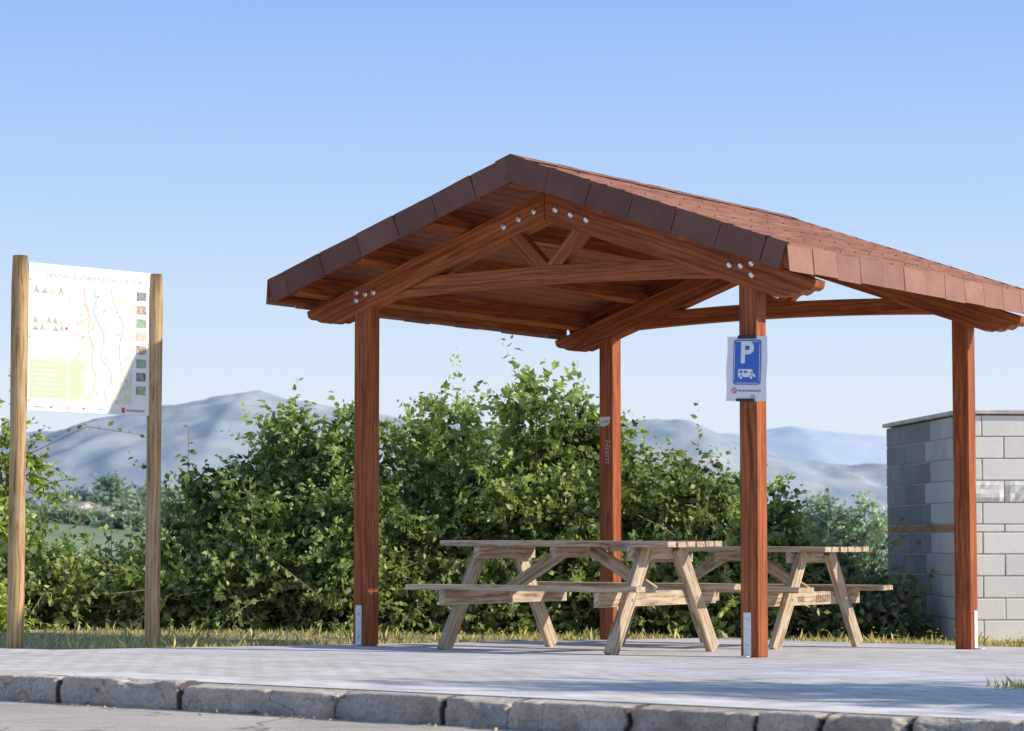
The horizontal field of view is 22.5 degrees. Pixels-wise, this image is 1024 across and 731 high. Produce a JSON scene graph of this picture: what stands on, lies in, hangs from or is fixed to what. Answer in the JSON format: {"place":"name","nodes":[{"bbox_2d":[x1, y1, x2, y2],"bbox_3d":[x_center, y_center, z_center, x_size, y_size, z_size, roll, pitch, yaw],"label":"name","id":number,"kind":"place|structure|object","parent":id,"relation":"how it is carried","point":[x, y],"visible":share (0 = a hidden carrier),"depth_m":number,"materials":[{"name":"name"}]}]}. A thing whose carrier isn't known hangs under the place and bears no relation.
{"place":"outdoors","nodes":[
{"label":"outdoors","id":0,"kind":"place"},
{"bbox_2d":[0,700,527,730],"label":"road","id":1,"kind":"structure","parent":0,"point":[27,716],"depth_m":10.66,"materials":[{"name":"grey asphalt"}]},
{"bbox_2d":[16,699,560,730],"bbox_3d":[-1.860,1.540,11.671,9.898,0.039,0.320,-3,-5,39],"label":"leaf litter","id":2,"kind":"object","parent":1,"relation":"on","point":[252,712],"visible":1,"depth_m":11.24,"materials":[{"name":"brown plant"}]},
{"bbox_2d":[0,673,1023,730],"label":"kerb","id":3,"kind":"structure","parent":1,"relation":"on","point":[528,714],"depth_m":10.62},
{"bbox_2d":[0,390,887,530],"bbox_3d":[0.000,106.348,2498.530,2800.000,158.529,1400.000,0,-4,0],"label":"hills","id":4,"kind":"structure","parent":0,"point":[82,456],"depth_m":2107.90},
{"bbox_2d":[0,522,1022,649],"bbox_3d":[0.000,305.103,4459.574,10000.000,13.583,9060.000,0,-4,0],"label":"ground","id":5,"kind":"structure","parent":0,"point":[99,538],"depth_m":22.66,"materials":[{"name":"green plant"}]},
{"bbox_2d":[0,545,63,633],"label":"shrub","id":6,"kind":"object","parent":5,"relation":"on","point":[3,612],"visible":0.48,"depth_m":22.57,"materials":[{"name":"green plant"}]},
{"bbox_2d":[25,497,60,518],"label":"tree","id":7,"kind":"object","parent":5,"relation":"on","point":[33,505],"visible":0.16,"depth_m":418.73,"materials":[{"name":"green plant"}]},
{"bbox_2d":[0,496,87,627],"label":"shrub","id":8,"kind":"object","parent":5,"relation":"on","point":[3,521],"visible":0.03,"depth_m":24.65,"materials":[{"name":"green plant"}]},
{"bbox_2d":[26,500,67,522],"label":"tree","id":9,"kind":"object","parent":5,"relation":"on","point":[52,512],"visible":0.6,"depth_m":411.76,"materials":[{"name":"green plant"}]},
{"bbox_2d":[48,499,85,523],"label":"tree","id":10,"kind":"object","parent":5,"relation":"on","point":[63,516],"visible":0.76,"depth_m":409.41,"materials":[{"name":"green plant"}]},
{"bbox_2d":[42,480,100,508],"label":"tree","id":11,"kind":"object","parent":5,"relation":"on","point":[73,494],"visible":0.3,"depth_m":467.80,"materials":[{"name":"green plant"}]},
{"bbox_2d":[0,374,144,544],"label":"shrub","id":12,"kind":"object","parent":5,"relation":"on","point":[39,466],"visible":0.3,"depth_m":25.29,"materials":[{"name":"green plant"}]},
{"bbox_2d":[0,475,161,630],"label":"shrub","id":13,"kind":"object","parent":5,"relation":"on","point":[55,571],"visible":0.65,"depth_m":23.80,"materials":[{"name":"green plant"}]},
{"bbox_2d":[62,502,99,511],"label":"farmhouse","id":14,"kind":"object","parent":5,"relation":"on","point":[87,505],"visible":0.31,"depth_m":423.11,"materials":[{"name":"tile"}]},
{"bbox_2d":[7,255,162,648],"bbox_3d":[-2.858,0.624,17.352,0.111,2.651,1.234,-4,-5,44],"label":"information board","id":15,"kind":"object","parent":5,"relation":"on","point":[86,340],"visible":0.98,"depth_m":17.36,"materials":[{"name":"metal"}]},
{"bbox_2d":[29,487,145,627],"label":"shrub","id":16,"kind":"object","parent":5,"relation":"on","point":[108,550],"visible":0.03,"depth_m":24.71,"materials":[{"name":"green plant"}]},
{"bbox_2d":[68,504,118,525],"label":"tree","id":17,"kind":"object","parent":5,"relation":"on","point":[90,518],"visible":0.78,"depth_m":407.27,"materials":[{"name":"green plant"}]},
{"bbox_2d":[97,506,117,512],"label":"farmhouse","id":18,"kind":"object","parent":5,"relation":"on","point":[110,510],"visible":0.24,"depth_m":425.02,"materials":[{"name":"tile"}]},
{"bbox_2d":[85,470,140,506],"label":"tree","id":19,"kind":"object","parent":5,"relation":"on","point":[110,490],"visible":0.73,"depth_m":466.97,"materials":[{"name":"green plant"}]},
{"bbox_2d":[103,494,145,514],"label":"tree","id":20,"kind":"object","parent":5,"relation":"on","point":[120,505],"visible":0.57,"depth_m":425.55,"materials":[{"name":"green plant"}]},
{"bbox_2d":[97,505,164,529],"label":"tree","id":21,"kind":"object","parent":5,"relation":"on","point":[123,520],"visible":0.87,"depth_m":402.41,"materials":[{"name":"green plant"}]},
{"bbox_2d":[121,529,173,558],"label":"tree","id":22,"kind":"object","parent":5,"relation":"on","point":[134,555],"depth_m":67.62,"materials":[{"name":"green plant"}]},
{"bbox_2d":[46,508,260,631],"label":"shrub","id":23,"kind":"object","parent":5,"relation":"on","point":[133,578],"visible":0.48,"depth_m":23.86,"materials":[{"name":"green plant"}]},
{"bbox_2d":[131,477,179,508],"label":"tree","id":24,"kind":"object","parent":5,"relation":"on","point":[141,491],"visible":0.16,"depth_m":471.43,"materials":[{"name":"green plant"}]},
{"bbox_2d":[142,485,190,507],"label":"tree","id":25,"kind":"object","parent":5,"relation":"on","point":[164,496],"visible":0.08,"depth_m":448.83,"materials":[{"name":"green plant"}]},
{"bbox_2d":[138,489,200,523],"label":"tree","id":26,"kind":"object","parent":5,"relation":"on","point":[171,514],"visible":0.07,"depth_m":418.56,"materials":[{"name":"green plant"}]},
{"bbox_2d":[98,425,313,627],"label":"shrub","id":27,"kind":"object","parent":5,"relation":"on","point":[197,492],"visible":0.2,"depth_m":24.55,"materials":[{"name":"green plant"}]},
{"bbox_2d":[104,446,347,632],"bbox_3d":[-2.391,1.701,24.005,2.551,1.927,2.258,0,-4,0],"label":"shrub","id":28,"kind":"object","parent":5,"relation":"on","point":[251,561],"visible":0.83,"depth_m":23.68,"materials":[{"name":"green plant"}]},
{"bbox_2d":[206,378,352,626],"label":"shrub","id":29,"kind":"object","parent":5,"relation":"on","point":[268,457],"visible":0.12,"depth_m":24.62,"materials":[{"name":"green plant"}]},
{"bbox_2d":[248,391,475,631],"bbox_3d":[-1.416,1.480,24.446,2.572,2.497,2.490,3,-5,-33],"label":"shrub","id":30,"kind":"object","parent":5,"relation":"on","point":[330,448],"visible":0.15,"depth_m":24.35,"materials":[{"name":"green plant"}]},
{"bbox_2d":[259,439,503,634],"bbox_3d":[-1.341,1.635,23.889,2.452,1.888,2.070,2,-4,-22],"label":"shrub","id":31,"kind":"object","parent":5,"relation":"on","point":[396,610],"visible":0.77,"depth_m":23.56,"materials":[{"name":"green plant"}]},
{"bbox_2d":[330,349,533,629],"bbox_3d":[-0.899,1.270,25.006,2.506,2.872,2.773,-3,-5,35],"label":"shrub","id":32,"kind":"object","parent":5,"relation":"on","point":[437,448],"visible":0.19,"depth_m":24.57,"materials":[{"name":"green plant"}]},
{"bbox_2d":[380,402,548,543],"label":"shrub","id":33,"kind":"object","parent":5,"relation":"on","point":[488,458],"depth_m":25.75,"materials":[{"name":"green plant"}]},
{"bbox_2d":[388,375,590,636],"bbox_3d":[-0.263,1.387,24.182,2.622,2.662,2.186,-3,-5,37],"label":"shrub","id":34,"kind":"object","parent":5,"relation":"on","point":[506,613],"visible":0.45,"depth_m":23.89,"materials":[{"name":"green plant"}]},
{"bbox_2d":[0,619,1023,689],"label":"verge grass","id":35,"kind":"structure","parent":5,"relation":"on","point":[401,639],"depth_m":20.93,"materials":[{"name":"green plant"}]},
{"bbox_2d":[397,334,681,635],"bbox_3d":[0.146,1.052,24.789,3.611,3.392,2.672,0,-4,0],"label":"shrub","id":36,"kind":"object","parent":5,"relation":"on","point":[516,414],"visible":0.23,"depth_m":24.39,"materials":[{"name":"green plant"}]},
{"bbox_2d":[467,431,727,637],"bbox_3d":[0.839,1.651,23.985,2.496,2.116,2.216,-4,-5,44],"label":"shrub","id":37,"kind":"object","parent":5,"relation":"on","point":[573,522],"visible":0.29,"depth_m":23.76,"materials":[{"name":"green plant"}]},
{"bbox_2d":[510,388,692,632],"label":"shrub","id":38,"kind":"object","parent":5,"relation":"on","point":[640,484],"visible":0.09,"depth_m":24.64,"materials":[{"name":"green plant"}]},
{"bbox_2d":[599,438,692,527],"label":"shrub","id":39,"kind":"object","parent":5,"relation":"on","point":[672,448],"depth_m":25.78,"materials":[{"name":"green plant"}]},
{"bbox_2d":[403,624,1022,638],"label":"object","id":40,"kind":"object","parent":5,"relation":"on","point":[724,631],"visible":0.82,"depth_m":21.32,"materials":[{"name":"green plant"}]},
{"bbox_2d":[583,484,873,638],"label":"shrub","id":41,"kind":"object","parent":5,"relation":"on","point":[721,618],"visible":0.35,"depth_m":23.60,"materials":[{"name":"green plant"}]},
{"bbox_2d":[623,403,846,638],"bbox_3d":[1.755,1.530,24.261,2.319,2.422,2.615,3,-5,-36],"label":"shrub","id":42,"kind":"object","parent":5,"relation":"on","point":[680,490],"visible":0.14,"depth_m":24.09,"materials":[{"name":"green plant"}]},
{"bbox_2d":[656,459,872,618],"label":"shrub","id":43,"kind":"object","parent":5,"relation":"on","point":[779,511],"visible":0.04,"depth_m":24.41,"materials":[{"name":"green plant"}]},
{"bbox_2d":[800,487,887,569],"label":"tree","id":44,"kind":"object","parent":5,"relation":"on","point":[833,520],"visible":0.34,"depth_m":69.39,"materials":[{"name":"green plant"}]},
{"bbox_2d":[767,491,933,637],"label":"shrub","id":45,"kind":"object","parent":5,"relation":"on","point":[843,560],"visible":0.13,"depth_m":24.05,"materials":[{"name":"green plant"}]},
{"bbox_2d":[773,526,947,639],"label":"shrub","id":46,"kind":"object","parent":5,"relation":"on","point":[889,611],"visible":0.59,"depth_m":23.53,"materials":[{"name":"green plant"}]},
{"bbox_2d":[855,518,887,565],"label":"tree","id":47,"kind":"object","parent":5,"relation":"on","point":[877,543],"visible":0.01,"depth_m":70.63,"materials":[{"name":"green plant"}]},
{"bbox_2d":[857,506,886,543],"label":"tree","id":48,"kind":"object","parent":5,"relation":"on","point":[872,519],"visible":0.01,"depth_m":73.98,"materials":[{"name":"green plant"}]},
{"bbox_2d":[857,540,888,576],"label":"tree","id":49,"kind":"object","parent":5,"relation":"on","point":[885,553],"visible":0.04,"depth_m":63.35,"materials":[{"name":"green plant"}]},
{"bbox_2d":[882,410,1023,640],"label":"block building","id":50,"kind":"structure","parent":5,"relation":"on","point":[919,455],"depth_m":23.29,"materials":[{"name":"concrete"}]},
{"bbox_2d":[0,648,1023,719],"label":"pavement","id":51,"kind":"structure","parent":0,"point":[972,698],"depth_m":12.47,"materials":[{"name":"grey concrete"}]},
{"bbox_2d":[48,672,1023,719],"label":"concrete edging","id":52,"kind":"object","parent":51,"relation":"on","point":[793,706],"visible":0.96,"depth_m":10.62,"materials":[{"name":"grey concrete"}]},
{"bbox_2d":[0,0,1023,436],"label":"sky","id":53,"kind":"structure","parent":0,"point":[215,148],"materials":[{"name":"blue"}]},
{"bbox_2d":[68,638,1023,686],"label":"shelter floor","id":54,"kind":"structure","parent":0,"point":[917,663],"depth_m":16.29,"materials":[{"name":"grey concrete"}]},
{"bbox_2d":[405,540,740,654],"bbox_3d":[0.468,1.601,17.792,1.860,0.790,1.558,-3,-5,34],"label":"picnic table","id":55,"kind":"object","parent":54,"relation":"on","point":[636,588],"visible":0.95,"depth_m":17.67,"materials":[{"name":"wood"}]},
{"bbox_2d":[266,154,1023,657],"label":"picnic pavilion","id":56,"kind":"structure","parent":54,"relation":"on","point":[604,264],"depth_m":18.41,"materials":[{"name":"wood"}]},
{"bbox_2d":[726,335,767,400],"bbox_3d":[1.524,0.018,16.754,0.299,0.430,0.014,0,-3,34],"label":"parking notice","id":57,"kind":"object","parent":56,"relation":"attached to","point":[746,365],"visible":1,"depth_m":16.75,"materials":[{"name":"blue metal"}]},
{"bbox_2d":[610,546,892,649],"bbox_3d":[1.723,1.769,19.649,1.863,0.790,1.558,-3,-5,34],"label":"picnic table","id":58,"kind":"object","parent":54,"relation":"on","point":[790,593],"visible":0.64,"depth_m":19.43,"materials":[{"name":"wood"}]},
{"bbox_2d":[719,426,886,464],"bbox_3d":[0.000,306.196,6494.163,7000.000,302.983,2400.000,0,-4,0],"label":"mountains","id":59,"kind":"structure","parent":0,"point":[808,444],"depth_m":5950.44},
{"bbox_2d":[791,504,818,544],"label":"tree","id":60,"kind":"object","parent":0,"point":[802,539],"depth_m":71.52,"materials":[{"name":"green plant"}]}
]}

